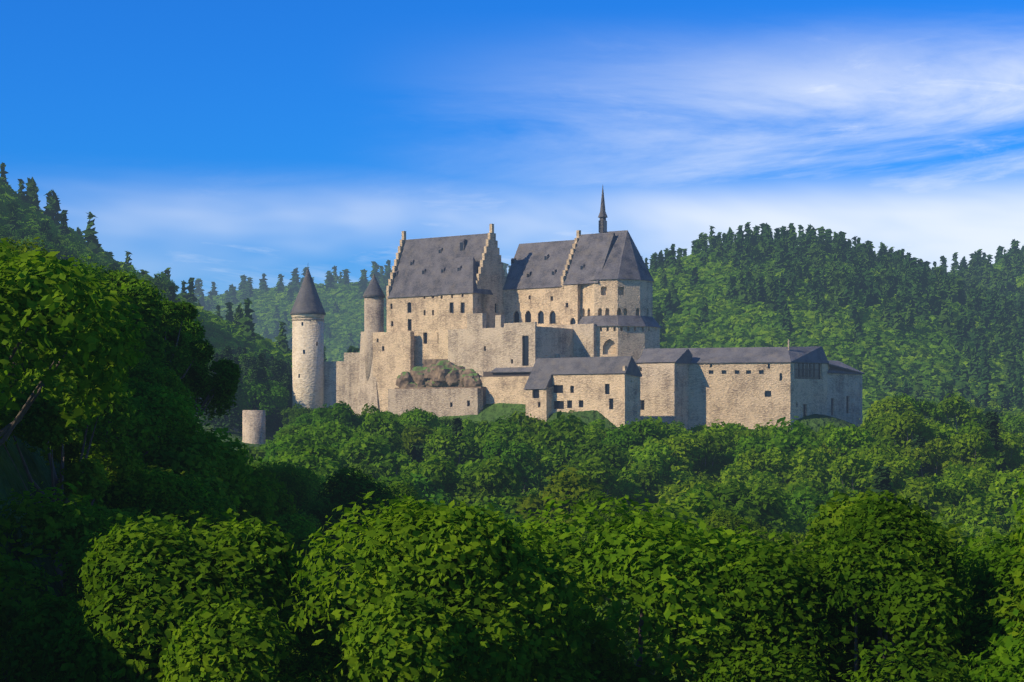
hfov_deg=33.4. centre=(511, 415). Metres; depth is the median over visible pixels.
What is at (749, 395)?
wall
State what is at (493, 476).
tree
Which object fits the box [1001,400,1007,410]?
tree
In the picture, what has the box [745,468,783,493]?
tree
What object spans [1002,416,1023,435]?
tree
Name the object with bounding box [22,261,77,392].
shrub
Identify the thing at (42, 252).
tree
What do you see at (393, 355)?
wall
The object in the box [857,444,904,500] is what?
tree
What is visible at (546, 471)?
tree
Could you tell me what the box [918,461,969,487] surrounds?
tree
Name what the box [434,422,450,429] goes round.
tree
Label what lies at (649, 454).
tree
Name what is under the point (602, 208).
fleche spire
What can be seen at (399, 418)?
tree
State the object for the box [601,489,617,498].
tree
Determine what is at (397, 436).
tree
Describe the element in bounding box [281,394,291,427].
tree
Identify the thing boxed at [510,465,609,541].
tree
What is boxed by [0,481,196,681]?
tree
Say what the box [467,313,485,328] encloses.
merlon
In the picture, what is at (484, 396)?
ledge
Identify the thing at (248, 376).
tree
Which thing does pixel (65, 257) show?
tree
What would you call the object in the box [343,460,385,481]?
tree
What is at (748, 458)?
tree
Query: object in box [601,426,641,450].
tree
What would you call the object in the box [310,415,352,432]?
tree
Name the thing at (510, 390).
wall
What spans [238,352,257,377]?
tree
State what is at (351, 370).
wall
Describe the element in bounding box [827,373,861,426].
extension
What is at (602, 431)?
tree
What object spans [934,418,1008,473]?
tree
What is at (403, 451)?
tree
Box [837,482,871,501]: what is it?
tree
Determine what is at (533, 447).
tree
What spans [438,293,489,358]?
wall
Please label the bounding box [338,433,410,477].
tree
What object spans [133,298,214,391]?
tree
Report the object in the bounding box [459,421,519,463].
tree
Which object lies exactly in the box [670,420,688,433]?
tree
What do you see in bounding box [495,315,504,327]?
merlon
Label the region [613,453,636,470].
tree
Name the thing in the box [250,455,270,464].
tree
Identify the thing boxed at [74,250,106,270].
tree
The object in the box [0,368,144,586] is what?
tree
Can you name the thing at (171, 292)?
tree
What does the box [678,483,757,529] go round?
tree
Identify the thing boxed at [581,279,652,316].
chapel
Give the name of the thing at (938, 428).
tree
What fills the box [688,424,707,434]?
tree
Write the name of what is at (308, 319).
white tower band
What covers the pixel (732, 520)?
tree
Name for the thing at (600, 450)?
tree
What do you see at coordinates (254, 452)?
tree
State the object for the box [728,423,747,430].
tree
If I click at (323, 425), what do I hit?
tree
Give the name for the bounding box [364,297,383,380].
turret
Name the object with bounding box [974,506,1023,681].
tree
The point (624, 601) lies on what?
tree
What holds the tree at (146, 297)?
on the ground
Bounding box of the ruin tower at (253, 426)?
[242,410,265,443]
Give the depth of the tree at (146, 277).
638.86 m
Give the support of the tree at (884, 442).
on the ground
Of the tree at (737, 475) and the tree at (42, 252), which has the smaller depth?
the tree at (42, 252)
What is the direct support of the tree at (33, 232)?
on the ground
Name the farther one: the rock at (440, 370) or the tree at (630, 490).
the rock at (440, 370)
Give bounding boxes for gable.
[386,231,405,298]
[475,224,506,295]
[561,230,580,288]
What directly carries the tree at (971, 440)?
on the ground
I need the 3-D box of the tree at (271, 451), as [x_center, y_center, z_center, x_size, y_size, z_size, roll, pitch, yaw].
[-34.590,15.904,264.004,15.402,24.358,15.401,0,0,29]
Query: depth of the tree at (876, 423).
332.80 m
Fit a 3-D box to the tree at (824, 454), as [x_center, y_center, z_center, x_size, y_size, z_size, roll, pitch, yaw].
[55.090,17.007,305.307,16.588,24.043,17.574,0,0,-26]
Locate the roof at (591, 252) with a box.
[563,232,615,284]
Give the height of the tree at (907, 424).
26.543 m
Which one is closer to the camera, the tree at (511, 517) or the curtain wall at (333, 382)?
the tree at (511, 517)
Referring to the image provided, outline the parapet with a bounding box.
[504,322,536,326]
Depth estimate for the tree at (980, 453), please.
312.96 m
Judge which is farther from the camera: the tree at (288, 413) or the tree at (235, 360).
the tree at (235, 360)
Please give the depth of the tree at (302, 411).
411.28 m
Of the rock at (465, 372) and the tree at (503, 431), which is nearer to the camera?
the tree at (503, 431)
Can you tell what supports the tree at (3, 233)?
on the ground
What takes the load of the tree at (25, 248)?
on the ground
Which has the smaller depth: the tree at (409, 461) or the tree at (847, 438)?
the tree at (409, 461)
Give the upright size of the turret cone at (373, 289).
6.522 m
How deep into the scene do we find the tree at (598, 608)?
145.91 m
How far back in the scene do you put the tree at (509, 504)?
208.74 m
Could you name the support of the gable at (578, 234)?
attached to the wall at (544, 307)
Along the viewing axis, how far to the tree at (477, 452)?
305.97 m
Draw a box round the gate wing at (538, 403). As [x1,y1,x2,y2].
[526,387,553,421]
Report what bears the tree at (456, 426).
on the ground
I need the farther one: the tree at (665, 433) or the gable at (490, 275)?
the gable at (490, 275)
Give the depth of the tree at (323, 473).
217.49 m
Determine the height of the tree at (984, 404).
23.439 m
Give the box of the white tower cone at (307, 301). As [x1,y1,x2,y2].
[290,269,325,314]
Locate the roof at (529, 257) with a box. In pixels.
[503,240,573,289]
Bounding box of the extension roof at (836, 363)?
[827,360,862,373]
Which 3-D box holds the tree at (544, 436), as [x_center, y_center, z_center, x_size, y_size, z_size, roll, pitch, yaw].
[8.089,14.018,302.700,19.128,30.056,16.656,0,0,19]
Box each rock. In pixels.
[395,372,413,387]
[404,382,418,387]
[410,366,427,386]
[424,364,433,379]
[424,379,450,386]
[430,360,455,386]
[445,366,464,386]
[452,381,464,386]
[460,369,475,383]
[463,373,481,386]
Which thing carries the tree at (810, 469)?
on the ground
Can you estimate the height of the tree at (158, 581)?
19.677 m
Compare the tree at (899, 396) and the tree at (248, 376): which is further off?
the tree at (248, 376)
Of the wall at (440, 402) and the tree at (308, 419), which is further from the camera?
the wall at (440, 402)
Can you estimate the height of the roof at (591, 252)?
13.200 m
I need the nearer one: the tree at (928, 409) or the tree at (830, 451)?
the tree at (830, 451)
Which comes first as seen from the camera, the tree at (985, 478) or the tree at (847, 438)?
the tree at (985, 478)
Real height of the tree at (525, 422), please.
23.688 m
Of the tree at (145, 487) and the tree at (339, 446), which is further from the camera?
the tree at (339, 446)
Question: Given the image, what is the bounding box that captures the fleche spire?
[600,186,605,211]
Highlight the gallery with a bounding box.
[483,371,530,376]
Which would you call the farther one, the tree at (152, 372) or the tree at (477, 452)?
the tree at (477, 452)
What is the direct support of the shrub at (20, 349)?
on the ground
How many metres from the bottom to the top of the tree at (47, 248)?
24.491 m
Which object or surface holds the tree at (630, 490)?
on the ground
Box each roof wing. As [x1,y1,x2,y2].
[437,257,492,294]
[524,358,557,389]
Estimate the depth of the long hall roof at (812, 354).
397.09 m
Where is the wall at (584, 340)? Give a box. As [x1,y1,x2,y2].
[549,324,596,356]
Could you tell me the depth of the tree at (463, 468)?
269.22 m
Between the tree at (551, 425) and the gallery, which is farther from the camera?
the gallery
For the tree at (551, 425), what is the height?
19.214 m
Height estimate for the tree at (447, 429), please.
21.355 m
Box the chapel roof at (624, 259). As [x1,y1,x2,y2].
[589,230,653,281]
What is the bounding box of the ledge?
[395,387,485,406]
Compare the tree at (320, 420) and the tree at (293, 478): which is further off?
the tree at (320, 420)
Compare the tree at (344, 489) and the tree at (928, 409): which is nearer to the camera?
the tree at (344, 489)
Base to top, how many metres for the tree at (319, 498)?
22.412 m
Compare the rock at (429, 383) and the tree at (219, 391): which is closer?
the tree at (219, 391)
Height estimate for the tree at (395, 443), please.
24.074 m
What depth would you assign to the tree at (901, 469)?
289.47 m
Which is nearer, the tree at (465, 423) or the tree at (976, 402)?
the tree at (465, 423)
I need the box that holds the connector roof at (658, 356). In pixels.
[635,348,691,363]
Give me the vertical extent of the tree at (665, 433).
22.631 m
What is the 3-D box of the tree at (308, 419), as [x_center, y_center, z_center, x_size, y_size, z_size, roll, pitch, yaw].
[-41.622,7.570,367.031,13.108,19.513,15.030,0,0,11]
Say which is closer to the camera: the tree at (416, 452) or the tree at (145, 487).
the tree at (145, 487)
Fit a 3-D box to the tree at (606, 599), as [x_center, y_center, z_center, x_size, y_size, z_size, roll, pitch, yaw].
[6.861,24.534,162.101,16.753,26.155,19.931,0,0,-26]
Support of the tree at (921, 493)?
on the ground
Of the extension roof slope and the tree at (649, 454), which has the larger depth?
the extension roof slope
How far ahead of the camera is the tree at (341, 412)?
343.73 m
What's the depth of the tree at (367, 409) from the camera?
368.08 m
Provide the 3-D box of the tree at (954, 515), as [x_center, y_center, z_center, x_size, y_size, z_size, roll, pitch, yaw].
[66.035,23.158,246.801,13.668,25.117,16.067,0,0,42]
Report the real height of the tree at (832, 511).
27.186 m
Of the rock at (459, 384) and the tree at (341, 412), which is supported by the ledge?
the rock at (459, 384)
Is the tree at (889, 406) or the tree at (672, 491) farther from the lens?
the tree at (889, 406)
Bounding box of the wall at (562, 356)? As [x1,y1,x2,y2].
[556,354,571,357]
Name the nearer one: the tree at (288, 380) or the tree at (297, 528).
the tree at (297, 528)
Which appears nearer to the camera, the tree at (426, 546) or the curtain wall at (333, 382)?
the tree at (426, 546)
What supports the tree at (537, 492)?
on the ground
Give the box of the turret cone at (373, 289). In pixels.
[363,275,384,297]
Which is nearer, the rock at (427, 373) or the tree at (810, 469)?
the tree at (810, 469)
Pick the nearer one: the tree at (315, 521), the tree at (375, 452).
the tree at (315, 521)
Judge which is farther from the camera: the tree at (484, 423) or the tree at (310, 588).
the tree at (484, 423)
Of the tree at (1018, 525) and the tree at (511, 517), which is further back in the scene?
the tree at (1018, 525)
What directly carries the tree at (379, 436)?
on the ground
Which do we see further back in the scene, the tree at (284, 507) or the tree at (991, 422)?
the tree at (991, 422)
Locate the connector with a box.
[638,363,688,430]
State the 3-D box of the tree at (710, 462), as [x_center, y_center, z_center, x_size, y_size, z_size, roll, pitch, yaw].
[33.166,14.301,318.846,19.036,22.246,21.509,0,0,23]
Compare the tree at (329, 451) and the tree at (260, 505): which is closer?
the tree at (260, 505)
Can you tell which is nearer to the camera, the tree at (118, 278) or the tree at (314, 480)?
the tree at (118, 278)
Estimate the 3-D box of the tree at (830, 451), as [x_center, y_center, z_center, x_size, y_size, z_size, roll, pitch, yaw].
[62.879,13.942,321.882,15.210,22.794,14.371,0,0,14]
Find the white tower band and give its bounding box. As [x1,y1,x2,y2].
[292,318,323,320]
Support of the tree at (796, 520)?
on the ground
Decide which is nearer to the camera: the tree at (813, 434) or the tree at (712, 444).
the tree at (712, 444)
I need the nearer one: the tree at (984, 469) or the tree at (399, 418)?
the tree at (984, 469)
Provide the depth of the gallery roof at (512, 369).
409.03 m
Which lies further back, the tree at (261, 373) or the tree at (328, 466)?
the tree at (261, 373)
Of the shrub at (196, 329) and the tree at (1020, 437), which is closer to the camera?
the shrub at (196, 329)
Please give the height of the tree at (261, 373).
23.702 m
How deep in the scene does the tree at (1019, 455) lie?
333.89 m
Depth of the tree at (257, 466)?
130.83 m
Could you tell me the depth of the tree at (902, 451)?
325.73 m
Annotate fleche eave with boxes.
[598,212,607,217]
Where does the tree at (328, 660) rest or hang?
on the ground
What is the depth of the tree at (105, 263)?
656.45 m
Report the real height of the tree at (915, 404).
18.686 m
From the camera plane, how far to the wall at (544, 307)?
428.05 m
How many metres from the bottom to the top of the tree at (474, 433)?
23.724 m
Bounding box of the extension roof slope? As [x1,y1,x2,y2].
[828,363,864,373]
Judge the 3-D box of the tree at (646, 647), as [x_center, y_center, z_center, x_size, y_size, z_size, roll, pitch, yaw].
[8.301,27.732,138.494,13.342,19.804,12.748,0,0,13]
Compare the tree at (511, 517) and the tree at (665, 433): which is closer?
the tree at (511, 517)
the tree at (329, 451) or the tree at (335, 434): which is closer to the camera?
the tree at (329, 451)
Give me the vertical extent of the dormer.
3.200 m
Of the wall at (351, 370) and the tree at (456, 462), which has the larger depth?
the wall at (351, 370)
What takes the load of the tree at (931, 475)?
on the ground
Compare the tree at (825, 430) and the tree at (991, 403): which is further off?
the tree at (991, 403)
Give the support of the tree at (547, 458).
on the ground
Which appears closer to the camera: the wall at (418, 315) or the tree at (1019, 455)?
the tree at (1019, 455)
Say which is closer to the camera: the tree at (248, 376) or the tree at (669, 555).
the tree at (669, 555)
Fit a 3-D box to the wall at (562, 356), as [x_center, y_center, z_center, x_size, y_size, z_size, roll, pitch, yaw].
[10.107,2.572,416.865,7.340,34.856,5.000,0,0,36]
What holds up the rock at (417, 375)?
on the ledge
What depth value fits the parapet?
408.94 m
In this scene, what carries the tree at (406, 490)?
on the ground
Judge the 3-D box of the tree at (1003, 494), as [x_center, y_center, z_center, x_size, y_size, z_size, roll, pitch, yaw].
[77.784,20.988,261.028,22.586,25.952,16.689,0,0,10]
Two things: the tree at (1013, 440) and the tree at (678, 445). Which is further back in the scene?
the tree at (1013, 440)
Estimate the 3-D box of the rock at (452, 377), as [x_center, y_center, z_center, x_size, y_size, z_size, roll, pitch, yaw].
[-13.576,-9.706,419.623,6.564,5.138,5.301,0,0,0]
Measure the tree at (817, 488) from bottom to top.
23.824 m
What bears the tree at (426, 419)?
on the ground
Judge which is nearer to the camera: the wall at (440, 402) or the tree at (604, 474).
the tree at (604, 474)
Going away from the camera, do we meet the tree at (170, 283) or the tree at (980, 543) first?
the tree at (980, 543)
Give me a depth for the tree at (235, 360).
467.12 m
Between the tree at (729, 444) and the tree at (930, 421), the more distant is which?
the tree at (930, 421)
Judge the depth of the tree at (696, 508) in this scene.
176.19 m
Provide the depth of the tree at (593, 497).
167.97 m
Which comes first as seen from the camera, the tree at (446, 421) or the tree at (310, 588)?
the tree at (310, 588)
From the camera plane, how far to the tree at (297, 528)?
73.74 m
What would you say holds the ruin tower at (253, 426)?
on the ground
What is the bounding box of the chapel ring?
[597,326,659,365]
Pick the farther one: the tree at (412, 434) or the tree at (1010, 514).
the tree at (412, 434)
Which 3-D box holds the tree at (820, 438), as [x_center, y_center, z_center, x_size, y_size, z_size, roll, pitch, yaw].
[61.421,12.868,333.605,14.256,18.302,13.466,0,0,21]
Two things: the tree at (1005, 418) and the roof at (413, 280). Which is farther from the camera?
the tree at (1005, 418)
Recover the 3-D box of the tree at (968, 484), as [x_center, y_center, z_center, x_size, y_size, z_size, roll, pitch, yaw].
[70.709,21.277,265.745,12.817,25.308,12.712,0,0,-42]
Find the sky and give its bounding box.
[0,0,1023,295]
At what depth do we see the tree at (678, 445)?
303.86 m
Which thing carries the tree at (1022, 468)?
on the ground
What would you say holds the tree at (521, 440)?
on the ground
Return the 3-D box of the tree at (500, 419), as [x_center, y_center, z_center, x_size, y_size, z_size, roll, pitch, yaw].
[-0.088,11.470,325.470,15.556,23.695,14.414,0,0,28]
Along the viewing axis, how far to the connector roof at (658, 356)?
397.42 m
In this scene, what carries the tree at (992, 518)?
on the ground
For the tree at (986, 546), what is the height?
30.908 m
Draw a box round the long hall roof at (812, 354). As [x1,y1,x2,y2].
[641,346,828,363]
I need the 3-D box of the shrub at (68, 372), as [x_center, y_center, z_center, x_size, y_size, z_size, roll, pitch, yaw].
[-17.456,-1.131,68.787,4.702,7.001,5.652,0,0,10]
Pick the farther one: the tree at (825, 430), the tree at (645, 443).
the tree at (825, 430)
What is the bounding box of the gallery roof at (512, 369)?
[490,367,532,372]
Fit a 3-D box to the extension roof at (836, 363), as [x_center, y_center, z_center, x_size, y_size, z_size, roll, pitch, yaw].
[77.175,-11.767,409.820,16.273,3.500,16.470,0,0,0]
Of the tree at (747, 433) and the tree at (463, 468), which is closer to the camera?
the tree at (463, 468)
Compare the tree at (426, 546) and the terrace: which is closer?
the tree at (426, 546)
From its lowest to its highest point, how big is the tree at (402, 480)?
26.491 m
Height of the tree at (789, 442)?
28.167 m
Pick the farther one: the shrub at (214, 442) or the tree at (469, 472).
the tree at (469, 472)
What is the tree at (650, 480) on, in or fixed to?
on the ground
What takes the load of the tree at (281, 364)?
on the ground
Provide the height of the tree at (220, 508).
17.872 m
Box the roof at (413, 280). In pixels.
[387,233,487,297]
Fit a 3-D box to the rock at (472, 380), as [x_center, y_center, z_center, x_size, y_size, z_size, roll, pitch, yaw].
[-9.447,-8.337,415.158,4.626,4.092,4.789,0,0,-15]
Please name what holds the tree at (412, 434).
on the ground
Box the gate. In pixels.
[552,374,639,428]
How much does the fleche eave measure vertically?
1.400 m
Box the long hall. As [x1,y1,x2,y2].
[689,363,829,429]
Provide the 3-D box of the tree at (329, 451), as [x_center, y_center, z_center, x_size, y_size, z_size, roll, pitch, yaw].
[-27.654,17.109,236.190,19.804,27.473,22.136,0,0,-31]
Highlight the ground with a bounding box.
[0,301,895,681]
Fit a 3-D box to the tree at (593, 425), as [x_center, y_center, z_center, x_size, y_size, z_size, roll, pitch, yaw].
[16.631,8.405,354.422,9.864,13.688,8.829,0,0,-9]
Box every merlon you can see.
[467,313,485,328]
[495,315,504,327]
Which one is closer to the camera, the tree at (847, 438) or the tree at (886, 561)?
the tree at (886, 561)
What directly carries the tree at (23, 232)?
on the ground
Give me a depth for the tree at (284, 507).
80.54 m
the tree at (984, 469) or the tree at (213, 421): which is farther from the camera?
the tree at (213, 421)
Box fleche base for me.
[600,217,605,232]
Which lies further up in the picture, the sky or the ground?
the sky
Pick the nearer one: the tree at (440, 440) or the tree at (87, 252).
the tree at (440, 440)
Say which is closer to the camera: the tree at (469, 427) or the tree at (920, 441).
the tree at (920, 441)
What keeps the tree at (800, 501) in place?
on the ground
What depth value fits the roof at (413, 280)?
439.84 m
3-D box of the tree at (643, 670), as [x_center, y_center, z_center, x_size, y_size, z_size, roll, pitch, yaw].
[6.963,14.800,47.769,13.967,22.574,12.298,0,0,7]
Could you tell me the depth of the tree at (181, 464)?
67.08 m
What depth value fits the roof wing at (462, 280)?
429.42 m
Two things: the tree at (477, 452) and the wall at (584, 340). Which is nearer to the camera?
the tree at (477, 452)
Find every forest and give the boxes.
[0,177,1023,419]
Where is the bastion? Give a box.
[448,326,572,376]
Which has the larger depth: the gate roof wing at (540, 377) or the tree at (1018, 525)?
the gate roof wing at (540, 377)
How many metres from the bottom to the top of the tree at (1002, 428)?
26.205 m
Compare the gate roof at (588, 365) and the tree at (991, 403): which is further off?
the tree at (991, 403)
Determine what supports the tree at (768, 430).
on the ground
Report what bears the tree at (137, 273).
on the ground
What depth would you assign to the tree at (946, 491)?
259.01 m
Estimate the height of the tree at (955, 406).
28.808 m
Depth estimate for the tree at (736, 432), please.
333.28 m
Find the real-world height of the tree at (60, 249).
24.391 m
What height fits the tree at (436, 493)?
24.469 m
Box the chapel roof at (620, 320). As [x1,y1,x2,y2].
[575,315,661,327]
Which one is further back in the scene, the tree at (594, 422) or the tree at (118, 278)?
the tree at (594, 422)
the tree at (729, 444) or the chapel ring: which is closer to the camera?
the tree at (729, 444)
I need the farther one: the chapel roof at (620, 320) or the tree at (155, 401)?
the chapel roof at (620, 320)
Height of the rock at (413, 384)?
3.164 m
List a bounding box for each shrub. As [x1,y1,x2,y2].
[0,247,111,378]
[0,322,81,399]
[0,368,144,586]
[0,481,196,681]
[10,322,134,430]
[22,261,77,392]
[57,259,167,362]
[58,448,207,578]
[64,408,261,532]
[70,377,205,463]
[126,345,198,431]
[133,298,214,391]
[157,315,205,366]
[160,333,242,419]
[197,429,236,450]
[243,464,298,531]
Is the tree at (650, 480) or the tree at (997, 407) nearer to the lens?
the tree at (650, 480)
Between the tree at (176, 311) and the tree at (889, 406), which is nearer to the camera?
the tree at (176, 311)
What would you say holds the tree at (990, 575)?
on the ground
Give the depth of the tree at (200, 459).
67.17 m
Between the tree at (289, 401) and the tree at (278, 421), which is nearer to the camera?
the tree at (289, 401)
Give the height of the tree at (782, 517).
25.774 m
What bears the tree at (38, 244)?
on the ground
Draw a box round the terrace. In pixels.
[422,359,447,367]
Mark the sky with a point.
(219, 142)
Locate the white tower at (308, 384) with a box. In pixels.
[292,318,323,409]
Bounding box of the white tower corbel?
[291,314,324,318]
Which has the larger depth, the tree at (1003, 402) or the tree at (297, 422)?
the tree at (1003, 402)
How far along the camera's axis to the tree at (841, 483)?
289.93 m
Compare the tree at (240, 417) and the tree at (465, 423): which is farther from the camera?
the tree at (240, 417)
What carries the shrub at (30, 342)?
on the ground
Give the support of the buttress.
on the ground
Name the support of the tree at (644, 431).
on the ground
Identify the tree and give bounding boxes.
[0,223,13,242]
[0,237,48,259]
[0,240,148,445]
[0,508,322,681]
[8,235,21,242]
[10,229,29,238]
[11,250,58,257]
[20,234,58,257]
[20,238,42,250]
[22,227,38,236]
[35,231,52,242]
[38,240,51,251]
[48,242,68,259]
[60,255,168,331]
[61,252,67,260]
[61,466,232,675]
[73,250,104,268]
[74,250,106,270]
[94,474,324,681]
[101,260,122,271]
[129,270,145,279]
[140,452,196,475]
[141,275,152,280]
[151,278,177,297]
[154,272,178,292]
[155,491,612,681]
[166,285,176,301]
[197,454,278,528]
[201,353,225,428]
[213,347,241,432]
[229,363,246,431]
[232,356,242,429]
[232,485,340,628]
[233,378,289,416]
[237,444,265,464]
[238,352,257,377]
[243,367,273,383]
[245,459,265,469]
[249,355,278,433]
[249,553,341,659]
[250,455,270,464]
[251,459,321,520]
[256,444,272,454]
[258,423,306,448]
[260,460,325,505]
[262,441,296,462]
[263,553,634,681]
[265,426,292,446]
[266,451,338,474]
[268,440,347,472]
[273,381,287,434]
[275,431,330,457]
[276,423,319,441]
[277,373,291,435]
[278,359,283,379]
[280,403,302,425]
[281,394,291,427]
[287,364,291,379]
[288,407,312,424]
[289,419,308,429]
[294,418,334,433]
[296,408,325,424]
[296,465,403,587]
[296,509,353,587]
[300,485,358,539]
[301,420,351,444]
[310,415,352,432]
[311,466,334,482]
[313,401,364,429]
[324,489,834,681]
[331,436,369,458]
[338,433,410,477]
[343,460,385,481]
[349,411,408,453]
[352,403,379,417]
[357,432,410,459]
[365,432,393,451]
[368,431,402,456]
[374,472,443,506]
[375,451,415,477]
[381,481,420,506]
[392,426,430,456]
[397,407,432,430]
[399,409,439,431]
[400,424,458,467]
[400,453,463,506]
[404,470,466,507]
[408,440,424,464]
[409,428,475,470]
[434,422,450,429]
[438,418,451,426]
[442,427,475,443]
[444,458,524,501]
[448,454,524,522]
[450,417,463,455]
[454,445,472,465]
[457,438,494,466]
[457,462,515,503]
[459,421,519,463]
[461,417,487,431]
[462,421,481,436]
[467,424,501,455]
[470,492,538,529]
[470,501,540,540]
[477,420,491,427]
[481,436,539,479]
[483,436,541,495]
[484,414,537,437]
[507,409,550,434]
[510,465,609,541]
[513,410,590,474]
[513,459,554,495]
[519,434,542,491]
[519,487,542,497]
[524,416,547,423]
[531,437,579,476]
[542,420,572,429]
[558,489,655,588]
[558,538,628,612]
[565,437,629,472]
[576,455,624,502]
[580,544,938,681]
[580,602,623,634]
[581,417,605,430]
[582,426,604,441]
[584,423,599,429]
[584,423,610,443]
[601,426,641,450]
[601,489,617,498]
[608,464,654,507]
[608,637,666,674]
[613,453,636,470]
[615,418,658,448]
[617,481,657,511]
[617,519,724,672]
[618,490,729,582]
[618,549,705,681]
[620,464,670,513]
[622,436,677,468]
[628,440,693,485]
[642,416,694,441]
[654,435,720,484]
[655,477,724,507]
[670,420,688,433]
[671,433,732,474]
[677,432,730,480]
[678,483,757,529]
[681,419,739,475]
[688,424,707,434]
[691,490,1021,681]
[695,487,994,681]
[703,508,818,558]
[711,479,798,537]
[717,461,769,488]
[724,447,772,482]
[727,416,827,464]
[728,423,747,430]
[728,428,741,440]
[733,430,769,444]
[743,446,793,483]
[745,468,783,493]
[746,479,782,495]
[751,420,787,437]
[759,503,788,528]
[772,443,834,493]
[783,478,844,498]
[783,486,842,534]
[784,505,814,550]
[787,429,817,439]
[795,447,841,490]
[812,435,828,442]
[817,422,840,438]
[819,439,870,458]
[823,424,875,456]
[827,449,892,495]
[830,479,865,490]
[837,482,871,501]
[850,435,915,481]
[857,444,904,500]
[858,396,916,426]
[860,414,912,453]
[866,465,894,502]
[867,450,920,505]
[880,409,942,476]
[880,445,906,457]
[891,477,954,520]
[893,393,914,412]
[896,395,920,414]
[902,435,964,476]
[905,415,940,440]
[910,434,934,478]
[917,398,947,423]
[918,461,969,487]
[923,471,939,478]
[925,421,958,441]
[925,481,968,507]
[927,472,1023,681]
[932,520,969,546]
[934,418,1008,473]
[934,471,984,501]
[936,490,1009,532]
[937,392,987,433]
[939,505,1010,547]
[946,385,953,400]
[947,447,995,474]
[949,401,977,421]
[949,427,998,475]
[962,468,1010,515]
[964,468,1023,522]
[968,530,1020,549]
[971,419,1008,433]
[971,540,1010,565]
[973,440,1022,472]
[974,398,981,407]
[974,466,997,474]
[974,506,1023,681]
[980,400,1000,408]
[981,400,987,409]
[981,411,1011,472]
[991,404,1013,414]
[998,412,1021,426]
[998,430,1023,450]
[999,432,1023,468]
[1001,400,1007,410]
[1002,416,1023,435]
[1003,494,1023,540]
[1003,517,1014,531]
[1005,508,1023,543]
[1006,448,1023,471]
[1018,462,1023,472]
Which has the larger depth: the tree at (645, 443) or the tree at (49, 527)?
the tree at (645, 443)
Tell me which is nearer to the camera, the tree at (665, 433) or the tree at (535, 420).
the tree at (665, 433)
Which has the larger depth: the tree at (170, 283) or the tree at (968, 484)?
the tree at (170, 283)
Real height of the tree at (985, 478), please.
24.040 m
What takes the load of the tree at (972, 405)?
on the ground
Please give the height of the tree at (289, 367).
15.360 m
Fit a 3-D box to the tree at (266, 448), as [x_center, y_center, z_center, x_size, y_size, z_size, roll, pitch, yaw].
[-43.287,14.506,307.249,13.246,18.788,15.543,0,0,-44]
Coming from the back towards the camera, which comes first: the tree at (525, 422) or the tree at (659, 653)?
the tree at (525, 422)
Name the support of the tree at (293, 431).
on the ground
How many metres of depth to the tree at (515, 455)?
285.88 m
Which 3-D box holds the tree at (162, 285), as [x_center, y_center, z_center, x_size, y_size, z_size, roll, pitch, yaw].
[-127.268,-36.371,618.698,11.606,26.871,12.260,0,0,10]
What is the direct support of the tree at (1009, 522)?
on the ground
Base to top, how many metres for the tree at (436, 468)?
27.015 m
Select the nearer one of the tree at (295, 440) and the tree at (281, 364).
the tree at (295, 440)
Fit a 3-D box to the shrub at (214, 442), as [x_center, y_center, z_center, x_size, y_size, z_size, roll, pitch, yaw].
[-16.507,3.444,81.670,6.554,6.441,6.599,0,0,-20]
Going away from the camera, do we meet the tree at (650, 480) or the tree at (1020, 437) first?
the tree at (650, 480)
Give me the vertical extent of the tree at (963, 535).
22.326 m
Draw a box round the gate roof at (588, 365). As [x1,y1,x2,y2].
[552,356,641,376]
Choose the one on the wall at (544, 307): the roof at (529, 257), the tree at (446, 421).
the roof at (529, 257)
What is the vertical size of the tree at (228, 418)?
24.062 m
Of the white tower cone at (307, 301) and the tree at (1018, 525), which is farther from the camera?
the white tower cone at (307, 301)
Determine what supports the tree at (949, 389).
on the ground
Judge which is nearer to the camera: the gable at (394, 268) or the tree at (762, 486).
the tree at (762, 486)
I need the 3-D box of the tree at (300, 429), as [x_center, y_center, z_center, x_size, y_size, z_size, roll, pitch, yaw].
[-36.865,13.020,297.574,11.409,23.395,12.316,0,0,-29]
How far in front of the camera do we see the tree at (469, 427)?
346.17 m
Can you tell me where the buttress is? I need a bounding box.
[357,332,378,414]
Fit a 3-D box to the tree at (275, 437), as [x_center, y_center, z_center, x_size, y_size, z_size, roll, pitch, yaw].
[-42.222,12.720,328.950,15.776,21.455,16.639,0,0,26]
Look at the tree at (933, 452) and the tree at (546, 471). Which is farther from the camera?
the tree at (933, 452)
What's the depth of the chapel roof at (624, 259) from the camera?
420.84 m
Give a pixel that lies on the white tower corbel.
(320, 316)
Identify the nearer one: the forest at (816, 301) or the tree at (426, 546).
the tree at (426, 546)

